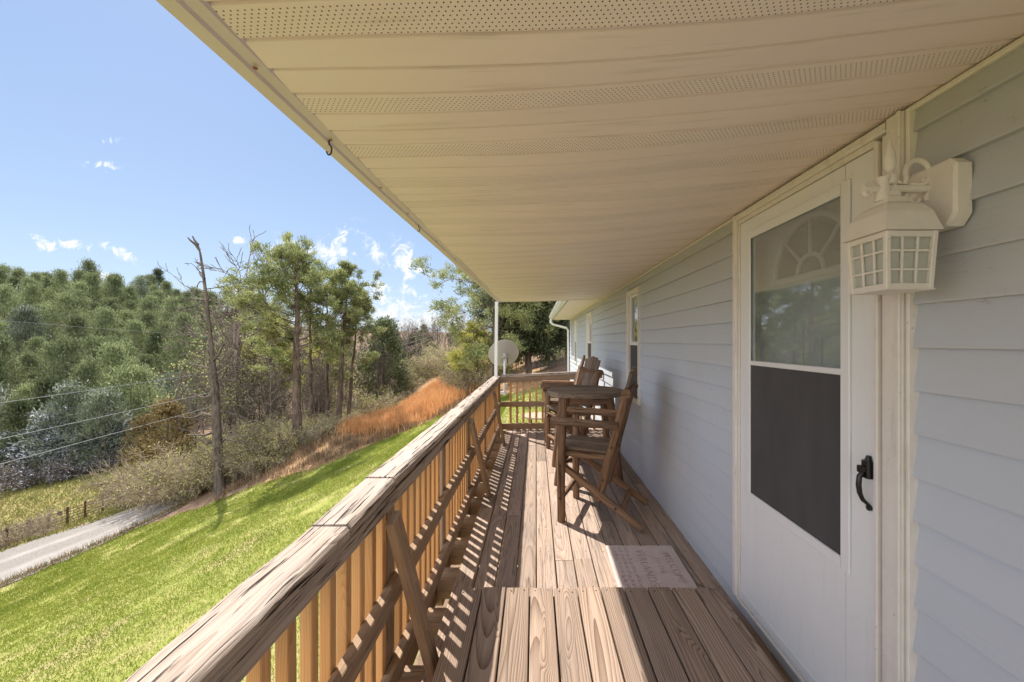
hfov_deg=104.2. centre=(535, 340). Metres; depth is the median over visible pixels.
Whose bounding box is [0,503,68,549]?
bare shrub
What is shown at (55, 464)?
pale shrub
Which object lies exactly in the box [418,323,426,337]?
distant conifer
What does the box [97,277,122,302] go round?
hillside pine
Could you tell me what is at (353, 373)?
bare tree
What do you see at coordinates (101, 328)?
power line
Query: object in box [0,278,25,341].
hillside pine
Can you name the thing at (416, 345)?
distant tree
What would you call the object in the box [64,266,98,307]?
hillside pine
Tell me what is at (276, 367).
bare tree
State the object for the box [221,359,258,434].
bare tree
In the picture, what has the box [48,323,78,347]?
hillside pine
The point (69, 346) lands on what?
hillside pine
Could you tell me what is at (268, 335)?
bare tree
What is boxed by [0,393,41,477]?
hillside pine
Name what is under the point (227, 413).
bare tree
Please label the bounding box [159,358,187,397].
hillside pine
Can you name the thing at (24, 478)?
pale shrub
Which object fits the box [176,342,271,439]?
bare tree
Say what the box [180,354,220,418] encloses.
hillside pine
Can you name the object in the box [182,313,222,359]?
hillside pine
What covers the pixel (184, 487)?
olive shrub
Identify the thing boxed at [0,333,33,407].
hillside pine
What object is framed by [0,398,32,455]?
hillside pine
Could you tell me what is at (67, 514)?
wire fence
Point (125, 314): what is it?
hillside pine
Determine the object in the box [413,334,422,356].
distant conifer
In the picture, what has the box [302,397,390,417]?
olive shrub
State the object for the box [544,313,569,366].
dark cedar
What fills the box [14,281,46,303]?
hillside pine
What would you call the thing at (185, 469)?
olive shrub
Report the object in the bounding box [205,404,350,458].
olive shrub
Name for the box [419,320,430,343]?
distant tree
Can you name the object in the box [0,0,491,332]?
sky
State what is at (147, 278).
hillside pine
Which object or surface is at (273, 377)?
bare tree
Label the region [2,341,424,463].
power line
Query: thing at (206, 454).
olive shrub
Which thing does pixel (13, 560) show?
road
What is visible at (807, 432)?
storm door
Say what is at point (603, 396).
round table
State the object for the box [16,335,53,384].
hillside pine
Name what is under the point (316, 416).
olive shrub
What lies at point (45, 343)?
hillside pine
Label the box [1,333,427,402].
power line
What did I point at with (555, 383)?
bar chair
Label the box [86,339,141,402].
hillside pine
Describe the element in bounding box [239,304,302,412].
tall pine
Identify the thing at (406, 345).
distant tree
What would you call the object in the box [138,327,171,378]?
hillside pine
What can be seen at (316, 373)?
bare tree
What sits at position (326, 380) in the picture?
tall pine
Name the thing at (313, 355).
tall pine
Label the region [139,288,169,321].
hillside pine
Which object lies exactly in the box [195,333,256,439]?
bare tree
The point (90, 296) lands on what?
hillside pine
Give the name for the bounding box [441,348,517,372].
olive shrub
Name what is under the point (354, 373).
bare tree
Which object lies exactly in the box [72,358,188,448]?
hillside pine
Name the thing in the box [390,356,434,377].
olive shrub
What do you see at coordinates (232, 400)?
bare tree
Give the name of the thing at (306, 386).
bare tree
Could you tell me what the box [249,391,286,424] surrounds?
bare tree
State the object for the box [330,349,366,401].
bare tree
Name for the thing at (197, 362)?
bare tree
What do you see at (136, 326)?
hillside pine
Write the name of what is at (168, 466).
olive shrub
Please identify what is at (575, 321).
window
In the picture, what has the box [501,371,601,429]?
end railing
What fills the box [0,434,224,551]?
meadow grass
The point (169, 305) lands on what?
hillside pine
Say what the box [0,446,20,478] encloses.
frosted pine
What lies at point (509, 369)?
olive shrub
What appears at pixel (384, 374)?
bare tree
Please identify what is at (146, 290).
hillside pine
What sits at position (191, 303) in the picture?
hillside pine
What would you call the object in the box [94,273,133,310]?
hillside pine
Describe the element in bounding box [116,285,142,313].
hillside pine
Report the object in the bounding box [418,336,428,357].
distant conifer
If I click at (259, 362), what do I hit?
bare tree
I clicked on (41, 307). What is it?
hillside pine
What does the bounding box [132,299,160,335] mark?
hillside pine
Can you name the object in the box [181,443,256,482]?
olive shrub
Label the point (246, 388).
bare tree
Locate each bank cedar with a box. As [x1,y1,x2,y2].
[551,320,569,356]
[552,321,569,359]
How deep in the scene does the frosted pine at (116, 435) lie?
45.37 m
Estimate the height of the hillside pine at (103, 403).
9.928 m
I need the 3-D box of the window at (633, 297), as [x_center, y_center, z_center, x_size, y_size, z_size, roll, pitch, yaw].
[1.139,0.050,4.610,0.062,1.300,0.560,0,0,0]
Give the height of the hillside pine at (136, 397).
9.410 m
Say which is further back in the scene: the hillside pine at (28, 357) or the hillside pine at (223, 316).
the hillside pine at (223, 316)
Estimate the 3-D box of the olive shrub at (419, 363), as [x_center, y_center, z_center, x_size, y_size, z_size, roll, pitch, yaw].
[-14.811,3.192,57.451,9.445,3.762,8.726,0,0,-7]
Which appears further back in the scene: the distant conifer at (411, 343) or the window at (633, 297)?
the distant conifer at (411, 343)
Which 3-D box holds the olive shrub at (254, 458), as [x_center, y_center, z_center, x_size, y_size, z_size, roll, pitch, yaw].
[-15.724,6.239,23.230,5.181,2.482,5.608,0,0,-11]
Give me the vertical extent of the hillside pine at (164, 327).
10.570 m
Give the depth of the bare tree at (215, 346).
44.96 m
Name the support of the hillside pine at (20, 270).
on the ground at (206, 497)
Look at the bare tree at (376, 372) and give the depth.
44.71 m
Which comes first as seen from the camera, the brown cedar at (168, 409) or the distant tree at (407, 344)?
the brown cedar at (168, 409)
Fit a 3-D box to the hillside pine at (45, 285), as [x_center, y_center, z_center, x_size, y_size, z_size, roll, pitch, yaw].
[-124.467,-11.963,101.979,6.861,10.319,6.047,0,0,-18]
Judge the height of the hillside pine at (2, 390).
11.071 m
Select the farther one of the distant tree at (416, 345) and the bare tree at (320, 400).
the distant tree at (416, 345)
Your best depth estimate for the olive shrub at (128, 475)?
27.47 m
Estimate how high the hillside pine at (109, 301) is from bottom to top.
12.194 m
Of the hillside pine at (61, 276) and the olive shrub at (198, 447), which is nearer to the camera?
the olive shrub at (198, 447)
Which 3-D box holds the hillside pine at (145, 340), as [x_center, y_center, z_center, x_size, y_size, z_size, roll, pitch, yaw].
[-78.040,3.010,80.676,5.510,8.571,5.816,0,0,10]
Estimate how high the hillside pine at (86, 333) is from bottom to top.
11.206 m
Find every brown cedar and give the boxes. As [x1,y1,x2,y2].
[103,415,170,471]
[126,395,200,466]
[158,415,199,460]
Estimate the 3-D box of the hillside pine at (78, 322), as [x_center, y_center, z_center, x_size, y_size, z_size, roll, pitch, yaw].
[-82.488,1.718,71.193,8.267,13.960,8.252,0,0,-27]
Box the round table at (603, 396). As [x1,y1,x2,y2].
[547,385,623,485]
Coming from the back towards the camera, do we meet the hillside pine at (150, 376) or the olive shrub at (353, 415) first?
the hillside pine at (150, 376)
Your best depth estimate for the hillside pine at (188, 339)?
87.29 m
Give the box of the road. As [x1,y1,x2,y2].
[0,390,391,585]
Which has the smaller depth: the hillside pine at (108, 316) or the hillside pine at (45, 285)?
the hillside pine at (108, 316)
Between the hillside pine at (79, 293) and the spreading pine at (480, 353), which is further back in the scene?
the hillside pine at (79, 293)
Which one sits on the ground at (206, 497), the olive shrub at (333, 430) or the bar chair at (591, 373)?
the olive shrub at (333, 430)
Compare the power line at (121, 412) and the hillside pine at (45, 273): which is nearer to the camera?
the power line at (121, 412)
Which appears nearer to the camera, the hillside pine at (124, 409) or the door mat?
the door mat
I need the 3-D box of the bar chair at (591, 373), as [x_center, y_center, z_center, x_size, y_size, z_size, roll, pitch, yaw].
[0.529,0.856,5.409,0.758,1.289,0.610,0,0,-18]
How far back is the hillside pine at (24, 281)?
92.91 m
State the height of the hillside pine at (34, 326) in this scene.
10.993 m
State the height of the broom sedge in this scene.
5.685 m
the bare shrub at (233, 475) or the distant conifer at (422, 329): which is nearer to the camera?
the bare shrub at (233, 475)
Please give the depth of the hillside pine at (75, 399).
43.49 m
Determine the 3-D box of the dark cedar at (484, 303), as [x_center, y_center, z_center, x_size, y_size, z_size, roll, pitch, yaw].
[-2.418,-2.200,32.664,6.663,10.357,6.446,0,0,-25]
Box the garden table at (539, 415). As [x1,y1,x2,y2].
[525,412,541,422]
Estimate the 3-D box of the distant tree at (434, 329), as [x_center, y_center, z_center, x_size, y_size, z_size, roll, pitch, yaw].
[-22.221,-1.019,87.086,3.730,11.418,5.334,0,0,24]
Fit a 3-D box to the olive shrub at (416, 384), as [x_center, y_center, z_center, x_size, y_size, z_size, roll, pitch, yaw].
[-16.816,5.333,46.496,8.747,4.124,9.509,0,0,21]
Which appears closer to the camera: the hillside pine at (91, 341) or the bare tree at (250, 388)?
the bare tree at (250, 388)
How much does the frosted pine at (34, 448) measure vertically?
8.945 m
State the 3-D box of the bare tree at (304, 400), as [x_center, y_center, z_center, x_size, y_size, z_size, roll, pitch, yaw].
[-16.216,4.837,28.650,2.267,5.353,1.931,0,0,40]
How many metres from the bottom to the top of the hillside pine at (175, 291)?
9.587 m
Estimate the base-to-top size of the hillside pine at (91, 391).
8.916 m
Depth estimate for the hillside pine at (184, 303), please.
110.18 m
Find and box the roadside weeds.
[0,480,225,588]
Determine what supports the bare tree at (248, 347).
on the ground at (206, 497)
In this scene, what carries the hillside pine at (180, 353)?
on the ground at (206, 497)
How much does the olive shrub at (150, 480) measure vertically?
3.578 m
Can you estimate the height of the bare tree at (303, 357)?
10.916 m
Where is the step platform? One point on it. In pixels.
(662, 634)
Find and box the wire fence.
[0,494,117,540]
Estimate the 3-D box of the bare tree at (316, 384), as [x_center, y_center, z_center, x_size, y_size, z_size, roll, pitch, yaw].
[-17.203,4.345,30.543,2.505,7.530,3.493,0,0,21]
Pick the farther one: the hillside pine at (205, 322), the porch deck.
the hillside pine at (205, 322)
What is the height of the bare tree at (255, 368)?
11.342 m
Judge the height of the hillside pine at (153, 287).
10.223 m
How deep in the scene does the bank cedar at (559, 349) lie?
32.93 m
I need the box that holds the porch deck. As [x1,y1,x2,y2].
[399,428,792,681]
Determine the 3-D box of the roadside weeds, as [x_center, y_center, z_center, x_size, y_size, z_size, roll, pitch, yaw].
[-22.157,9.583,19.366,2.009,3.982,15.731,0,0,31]
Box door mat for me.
[605,545,697,591]
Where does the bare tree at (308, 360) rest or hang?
on the ground at (206, 497)
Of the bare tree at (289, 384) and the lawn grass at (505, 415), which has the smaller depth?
the lawn grass at (505, 415)
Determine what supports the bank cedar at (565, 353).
on the ground at (206, 497)
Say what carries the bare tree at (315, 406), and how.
on the ground at (206, 497)
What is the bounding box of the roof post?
[494,302,497,376]
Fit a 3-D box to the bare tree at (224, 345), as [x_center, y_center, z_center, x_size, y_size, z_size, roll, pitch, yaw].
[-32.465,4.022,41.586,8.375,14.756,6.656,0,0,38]
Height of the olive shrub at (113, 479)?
3.798 m
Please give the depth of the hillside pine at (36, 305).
87.92 m
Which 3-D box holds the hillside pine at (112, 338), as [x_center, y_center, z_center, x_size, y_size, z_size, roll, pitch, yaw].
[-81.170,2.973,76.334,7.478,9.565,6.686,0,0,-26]
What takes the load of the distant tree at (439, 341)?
on the ground at (206, 497)
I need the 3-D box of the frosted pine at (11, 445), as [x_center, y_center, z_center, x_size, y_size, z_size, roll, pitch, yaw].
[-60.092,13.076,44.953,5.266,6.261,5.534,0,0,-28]
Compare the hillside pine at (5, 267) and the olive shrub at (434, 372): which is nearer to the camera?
the olive shrub at (434, 372)
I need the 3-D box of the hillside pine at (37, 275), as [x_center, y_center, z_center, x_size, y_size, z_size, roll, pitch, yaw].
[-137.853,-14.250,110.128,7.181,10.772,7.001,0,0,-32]
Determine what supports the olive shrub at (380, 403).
on the ground at (206, 497)
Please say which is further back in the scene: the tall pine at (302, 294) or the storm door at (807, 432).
the tall pine at (302, 294)
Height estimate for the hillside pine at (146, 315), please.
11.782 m
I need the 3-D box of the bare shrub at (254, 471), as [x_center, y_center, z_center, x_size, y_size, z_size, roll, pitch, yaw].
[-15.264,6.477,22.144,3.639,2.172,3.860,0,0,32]
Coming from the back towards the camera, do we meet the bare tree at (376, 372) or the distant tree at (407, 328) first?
the distant tree at (407, 328)
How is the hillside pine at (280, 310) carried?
on the ground at (206, 497)
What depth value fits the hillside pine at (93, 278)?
101.66 m
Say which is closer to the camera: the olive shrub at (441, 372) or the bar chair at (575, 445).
the bar chair at (575, 445)
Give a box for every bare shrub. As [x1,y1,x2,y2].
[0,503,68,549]
[0,513,44,543]
[64,438,188,511]
[93,443,204,517]
[141,461,213,505]
[196,455,262,486]
[216,438,292,479]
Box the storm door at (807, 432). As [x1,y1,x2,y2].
[740,149,873,681]
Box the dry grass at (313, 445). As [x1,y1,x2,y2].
[203,384,480,507]
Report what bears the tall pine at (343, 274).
on the ground at (206, 497)
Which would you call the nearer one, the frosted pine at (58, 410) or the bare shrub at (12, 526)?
the bare shrub at (12, 526)
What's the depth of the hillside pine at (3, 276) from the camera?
102.20 m
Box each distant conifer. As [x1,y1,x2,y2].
[403,334,418,360]
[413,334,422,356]
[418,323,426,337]
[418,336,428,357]
[425,336,438,354]
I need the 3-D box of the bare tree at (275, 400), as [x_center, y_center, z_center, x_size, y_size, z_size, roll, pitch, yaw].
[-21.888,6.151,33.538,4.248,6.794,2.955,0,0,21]
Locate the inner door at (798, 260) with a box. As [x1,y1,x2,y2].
[757,198,839,367]
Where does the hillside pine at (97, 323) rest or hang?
on the ground at (206, 497)
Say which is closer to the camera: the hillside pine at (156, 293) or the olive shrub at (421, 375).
the olive shrub at (421, 375)
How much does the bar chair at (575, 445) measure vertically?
1.289 m
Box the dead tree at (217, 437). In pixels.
[122,236,261,497]
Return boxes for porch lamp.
[842,137,971,294]
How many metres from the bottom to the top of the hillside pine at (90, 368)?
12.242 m
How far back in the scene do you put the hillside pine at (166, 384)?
56.59 m
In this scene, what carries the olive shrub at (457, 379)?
on the ground at (206, 497)
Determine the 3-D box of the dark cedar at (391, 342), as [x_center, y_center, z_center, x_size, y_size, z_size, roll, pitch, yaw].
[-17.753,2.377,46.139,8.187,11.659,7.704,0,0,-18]
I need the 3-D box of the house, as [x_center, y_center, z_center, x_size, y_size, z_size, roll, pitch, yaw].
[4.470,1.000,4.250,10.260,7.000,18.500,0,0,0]
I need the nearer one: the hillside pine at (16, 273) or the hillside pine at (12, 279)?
the hillside pine at (12, 279)
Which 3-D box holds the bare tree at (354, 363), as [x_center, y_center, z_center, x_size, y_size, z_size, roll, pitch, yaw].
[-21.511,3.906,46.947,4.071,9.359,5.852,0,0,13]
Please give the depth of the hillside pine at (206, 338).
80.98 m
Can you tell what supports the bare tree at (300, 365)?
on the ground at (206, 497)
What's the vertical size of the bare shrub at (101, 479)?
4.543 m
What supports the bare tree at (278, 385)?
on the ground at (206, 497)
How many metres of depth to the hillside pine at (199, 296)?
123.95 m
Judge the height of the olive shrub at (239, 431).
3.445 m
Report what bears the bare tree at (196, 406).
on the ground at (206, 497)
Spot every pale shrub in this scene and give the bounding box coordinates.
[0,440,119,497]
[26,444,132,485]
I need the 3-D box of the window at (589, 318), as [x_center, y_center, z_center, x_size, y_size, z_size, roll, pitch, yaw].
[1.139,0.050,8.405,0.062,1.300,0.830,0,0,0]
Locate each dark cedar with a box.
[344,315,418,400]
[464,290,523,368]
[478,295,560,376]
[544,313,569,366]
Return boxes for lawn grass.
[500,380,566,436]
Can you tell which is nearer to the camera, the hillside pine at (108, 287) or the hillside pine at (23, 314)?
the hillside pine at (23, 314)
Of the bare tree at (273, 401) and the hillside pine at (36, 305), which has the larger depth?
the hillside pine at (36, 305)
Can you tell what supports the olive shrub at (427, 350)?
on the ground at (206, 497)
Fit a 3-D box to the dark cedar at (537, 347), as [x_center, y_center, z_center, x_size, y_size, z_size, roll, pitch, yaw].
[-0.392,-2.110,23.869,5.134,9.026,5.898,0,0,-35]
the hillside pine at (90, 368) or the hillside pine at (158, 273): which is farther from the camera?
the hillside pine at (158, 273)
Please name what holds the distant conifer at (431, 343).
on the ground at (206, 497)
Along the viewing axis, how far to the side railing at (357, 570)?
1.43 m
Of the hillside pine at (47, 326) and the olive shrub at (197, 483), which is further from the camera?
the hillside pine at (47, 326)
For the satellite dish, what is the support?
attached to the end railing at (529, 378)
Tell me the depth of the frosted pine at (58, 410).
49.57 m
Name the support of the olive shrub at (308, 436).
on the ground at (206, 497)
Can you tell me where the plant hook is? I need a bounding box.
[326,140,331,155]
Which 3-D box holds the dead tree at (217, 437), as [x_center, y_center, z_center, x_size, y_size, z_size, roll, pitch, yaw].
[-17.776,1.647,21.581,6.826,14.917,4.225,0,0,-10]
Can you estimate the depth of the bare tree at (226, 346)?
42.53 m
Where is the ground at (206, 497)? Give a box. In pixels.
[0,311,593,681]
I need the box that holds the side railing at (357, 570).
[124,376,505,681]
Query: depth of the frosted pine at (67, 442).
44.27 m
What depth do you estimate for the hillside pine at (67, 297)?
83.44 m
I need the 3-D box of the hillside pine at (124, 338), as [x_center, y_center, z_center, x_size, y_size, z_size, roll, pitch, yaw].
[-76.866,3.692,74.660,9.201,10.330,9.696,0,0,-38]
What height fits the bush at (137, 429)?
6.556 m
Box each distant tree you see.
[399,332,413,357]
[403,325,418,342]
[403,336,410,358]
[407,325,423,360]
[411,318,429,357]
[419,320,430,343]
[426,312,442,351]
[427,325,444,345]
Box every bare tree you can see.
[152,341,221,446]
[161,305,254,397]
[166,227,278,439]
[167,359,208,435]
[172,350,223,449]
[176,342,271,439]
[182,316,261,390]
[184,350,261,432]
[191,311,290,411]
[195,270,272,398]
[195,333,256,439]
[201,343,284,430]
[201,357,257,451]
[203,384,262,438]
[208,370,264,434]
[210,317,261,405]
[219,327,287,425]
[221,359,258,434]
[224,348,288,428]
[224,387,253,438]
[238,356,266,424]
[240,356,291,405]
[243,341,292,409]
[244,335,287,427]
[246,295,294,418]
[248,353,291,422]
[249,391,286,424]
[256,379,288,419]
[257,375,288,423]
[258,366,301,424]
[267,369,307,422]
[285,324,308,408]
[285,332,308,409]
[286,349,345,413]
[287,334,316,389]
[289,340,335,396]
[290,362,333,416]
[300,354,331,416]
[301,349,335,415]
[301,355,346,409]
[301,373,322,414]
[301,390,324,417]
[305,362,336,415]
[315,374,335,418]
[323,338,376,401]
[329,337,361,405]
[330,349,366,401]
[346,355,363,392]
[350,333,371,377]
[361,358,390,387]
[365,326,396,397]
[368,358,393,387]
[376,356,391,388]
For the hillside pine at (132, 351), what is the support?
on the ground at (206, 497)
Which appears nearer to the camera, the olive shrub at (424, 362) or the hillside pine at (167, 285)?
the olive shrub at (424, 362)
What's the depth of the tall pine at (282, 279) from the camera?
23.32 m
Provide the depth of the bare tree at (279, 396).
32.00 m
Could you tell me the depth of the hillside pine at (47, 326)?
77.62 m
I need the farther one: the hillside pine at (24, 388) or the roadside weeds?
the hillside pine at (24, 388)
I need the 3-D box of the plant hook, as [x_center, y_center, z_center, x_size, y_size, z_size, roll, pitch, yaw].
[-0.595,-0.558,1.145,0.019,0.050,0.005,0,0,0]
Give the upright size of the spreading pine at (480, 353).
10.581 m
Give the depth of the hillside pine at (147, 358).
69.00 m
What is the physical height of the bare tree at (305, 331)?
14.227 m
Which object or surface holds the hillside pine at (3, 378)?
on the ground at (206, 497)
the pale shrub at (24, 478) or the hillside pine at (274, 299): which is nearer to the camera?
the pale shrub at (24, 478)
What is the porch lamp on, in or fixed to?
attached to the house
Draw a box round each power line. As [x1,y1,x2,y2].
[0,320,265,338]
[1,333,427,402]
[1,333,437,438]
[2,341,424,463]
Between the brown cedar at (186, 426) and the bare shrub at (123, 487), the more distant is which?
the brown cedar at (186, 426)
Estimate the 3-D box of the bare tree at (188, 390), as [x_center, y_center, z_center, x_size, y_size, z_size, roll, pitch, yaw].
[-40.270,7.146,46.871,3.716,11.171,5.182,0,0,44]
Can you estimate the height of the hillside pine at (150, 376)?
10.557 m
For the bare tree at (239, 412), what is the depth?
30.52 m
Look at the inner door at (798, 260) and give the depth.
1.83 m
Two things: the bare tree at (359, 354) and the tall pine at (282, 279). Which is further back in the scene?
the bare tree at (359, 354)
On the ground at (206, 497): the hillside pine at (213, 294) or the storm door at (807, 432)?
the hillside pine at (213, 294)
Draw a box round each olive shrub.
[94,458,164,504]
[100,442,200,508]
[102,447,209,507]
[138,440,250,495]
[143,457,205,496]
[169,458,231,490]
[170,415,291,480]
[170,453,205,477]
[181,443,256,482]
[188,432,279,468]
[192,413,321,453]
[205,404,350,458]
[219,428,310,472]
[256,414,330,443]
[259,400,366,429]
[268,414,332,450]
[274,414,345,445]
[301,382,406,414]
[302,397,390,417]
[304,411,362,425]
[346,386,411,410]
[359,373,428,397]
[384,360,436,383]
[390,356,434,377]
[404,347,469,370]
[405,351,428,371]
[415,345,470,367]
[416,339,478,362]
[429,352,510,388]
[430,359,484,376]
[436,357,513,394]
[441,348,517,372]
[461,365,515,383]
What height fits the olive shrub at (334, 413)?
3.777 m
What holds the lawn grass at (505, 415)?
on the ground at (206, 497)
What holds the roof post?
on the side railing at (357, 570)
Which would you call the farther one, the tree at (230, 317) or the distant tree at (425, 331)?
the distant tree at (425, 331)
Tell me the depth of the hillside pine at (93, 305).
91.70 m
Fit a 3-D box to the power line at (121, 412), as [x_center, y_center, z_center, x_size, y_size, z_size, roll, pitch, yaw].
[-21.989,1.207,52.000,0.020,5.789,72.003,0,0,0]
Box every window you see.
[574,319,576,363]
[586,311,592,358]
[626,286,641,404]
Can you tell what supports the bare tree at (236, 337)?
on the ground at (206, 497)
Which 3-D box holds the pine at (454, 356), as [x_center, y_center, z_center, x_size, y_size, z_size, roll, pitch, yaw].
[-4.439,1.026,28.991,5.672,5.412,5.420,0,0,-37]
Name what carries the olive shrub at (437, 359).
on the ground at (206, 497)
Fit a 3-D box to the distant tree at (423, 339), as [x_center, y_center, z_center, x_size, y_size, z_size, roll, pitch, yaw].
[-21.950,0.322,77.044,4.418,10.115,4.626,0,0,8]
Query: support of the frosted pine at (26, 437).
on the ground at (206, 497)
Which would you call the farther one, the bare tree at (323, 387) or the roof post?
the bare tree at (323, 387)
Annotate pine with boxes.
[0,262,14,276]
[0,268,13,286]
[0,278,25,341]
[0,293,35,336]
[0,302,56,369]
[0,319,26,355]
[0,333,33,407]
[0,351,16,399]
[0,381,18,425]
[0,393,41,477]
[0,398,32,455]
[0,406,83,481]
[0,410,46,464]
[0,430,34,470]
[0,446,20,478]
[2,348,47,396]
[4,378,44,414]
[5,277,30,309]
[8,377,118,477]
[9,266,29,290]
[9,305,56,353]
[11,268,27,279]
[14,273,45,304]
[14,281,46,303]
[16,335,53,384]
[17,340,65,384]
[18,283,50,319]
[20,372,74,449]
[23,332,109,400]
[24,399,87,450]
[26,302,57,332]
[26,323,56,349]
[27,271,44,303]
[28,289,102,338]
[33,411,119,471]
[36,302,69,335]
[38,271,52,276]
[40,276,59,304]
[42,267,78,312]
[44,312,102,376]
[45,287,97,326]
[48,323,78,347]
[52,386,143,470]
[58,332,126,384]
[59,323,95,353]
[61,279,94,318]
[62,411,144,459]
[63,354,111,408]
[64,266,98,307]
[65,258,101,289]
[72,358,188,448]
[76,270,107,308]
[82,386,127,439]
[83,300,108,334]
[85,284,97,307]
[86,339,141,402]
[88,303,132,342]
[88,306,122,345]
[89,295,127,337]
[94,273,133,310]
[94,333,126,374]
[95,335,143,381]
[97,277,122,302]
[99,338,142,385]
[103,390,142,443]
[104,308,147,347]
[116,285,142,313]
[116,366,155,415]
[118,299,140,326]
[119,318,151,361]
[119,363,163,423]
[124,275,156,309]
[128,308,164,350]
[131,353,161,380]
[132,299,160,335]
[133,274,163,304]
[133,293,165,325]
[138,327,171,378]
[138,335,165,365]
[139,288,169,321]
[140,274,160,304]
[140,370,204,427]
[145,284,163,315]
[149,294,187,341]
[149,306,206,383]
[151,267,165,299]
[152,319,185,357]
[159,281,173,301]
[159,341,195,373]
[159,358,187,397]
[164,293,194,318]
[169,287,186,310]
[170,316,202,362]
[171,359,200,405]
[180,291,197,313]
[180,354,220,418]
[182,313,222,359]
[190,287,202,309]
[190,335,219,367]
[193,294,226,330]
[195,289,223,325]
[214,230,363,440]
[217,286,235,309]
[219,309,229,326]
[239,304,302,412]
[269,293,294,323]
[274,305,290,318]
[275,274,348,422]
[286,338,353,405]
[294,259,384,418]
[300,284,364,419]
[311,295,388,416]
[408,254,559,384]
[443,321,512,384]
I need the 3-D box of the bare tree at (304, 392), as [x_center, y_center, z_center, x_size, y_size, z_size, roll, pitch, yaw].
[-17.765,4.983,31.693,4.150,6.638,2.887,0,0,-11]
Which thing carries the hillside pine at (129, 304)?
on the ground at (206, 497)
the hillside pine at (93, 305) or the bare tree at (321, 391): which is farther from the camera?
the hillside pine at (93, 305)
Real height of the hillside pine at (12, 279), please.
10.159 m
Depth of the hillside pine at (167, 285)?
119.09 m
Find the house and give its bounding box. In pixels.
[156,0,1023,681]
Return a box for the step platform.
[432,587,785,681]
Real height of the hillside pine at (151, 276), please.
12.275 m
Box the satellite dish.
[488,340,518,395]
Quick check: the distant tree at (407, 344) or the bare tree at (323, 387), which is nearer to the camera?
the bare tree at (323, 387)
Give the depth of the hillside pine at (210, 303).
101.39 m
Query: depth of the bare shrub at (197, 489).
23.08 m
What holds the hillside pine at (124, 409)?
on the ground at (206, 497)
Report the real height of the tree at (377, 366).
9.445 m
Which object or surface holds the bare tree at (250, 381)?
on the ground at (206, 497)
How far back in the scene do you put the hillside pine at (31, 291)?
90.34 m
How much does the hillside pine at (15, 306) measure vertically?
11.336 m
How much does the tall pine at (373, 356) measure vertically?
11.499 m
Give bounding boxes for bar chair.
[541,355,588,442]
[541,356,603,448]
[550,366,648,531]
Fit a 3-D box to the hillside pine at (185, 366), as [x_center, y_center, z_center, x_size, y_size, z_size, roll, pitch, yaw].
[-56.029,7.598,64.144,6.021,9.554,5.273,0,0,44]
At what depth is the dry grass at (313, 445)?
21.70 m
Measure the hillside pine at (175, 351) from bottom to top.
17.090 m
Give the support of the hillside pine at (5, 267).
on the ground at (206, 497)
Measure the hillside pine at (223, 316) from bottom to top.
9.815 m
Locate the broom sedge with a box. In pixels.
[322,360,487,441]
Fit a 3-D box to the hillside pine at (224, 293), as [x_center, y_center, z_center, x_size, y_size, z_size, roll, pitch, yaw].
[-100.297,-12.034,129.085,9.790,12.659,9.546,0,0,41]
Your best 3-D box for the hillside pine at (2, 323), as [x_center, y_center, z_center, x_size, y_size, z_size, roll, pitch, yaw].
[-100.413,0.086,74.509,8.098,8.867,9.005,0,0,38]
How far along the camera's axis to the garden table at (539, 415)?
10.31 m
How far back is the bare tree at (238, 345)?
39.65 m
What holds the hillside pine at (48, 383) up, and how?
on the ground at (206, 497)
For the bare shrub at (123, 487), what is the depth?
23.61 m
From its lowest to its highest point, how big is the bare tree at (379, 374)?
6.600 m
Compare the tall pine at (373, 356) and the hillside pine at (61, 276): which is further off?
the hillside pine at (61, 276)
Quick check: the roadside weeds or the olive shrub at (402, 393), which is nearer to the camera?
the roadside weeds
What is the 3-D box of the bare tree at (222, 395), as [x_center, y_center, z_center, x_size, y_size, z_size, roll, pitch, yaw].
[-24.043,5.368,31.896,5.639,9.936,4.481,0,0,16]
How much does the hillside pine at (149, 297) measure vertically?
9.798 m
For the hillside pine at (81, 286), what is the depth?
95.91 m
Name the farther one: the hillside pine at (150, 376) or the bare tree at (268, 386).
the hillside pine at (150, 376)
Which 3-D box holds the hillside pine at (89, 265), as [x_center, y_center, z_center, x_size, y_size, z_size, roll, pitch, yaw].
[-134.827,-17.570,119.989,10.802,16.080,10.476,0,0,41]

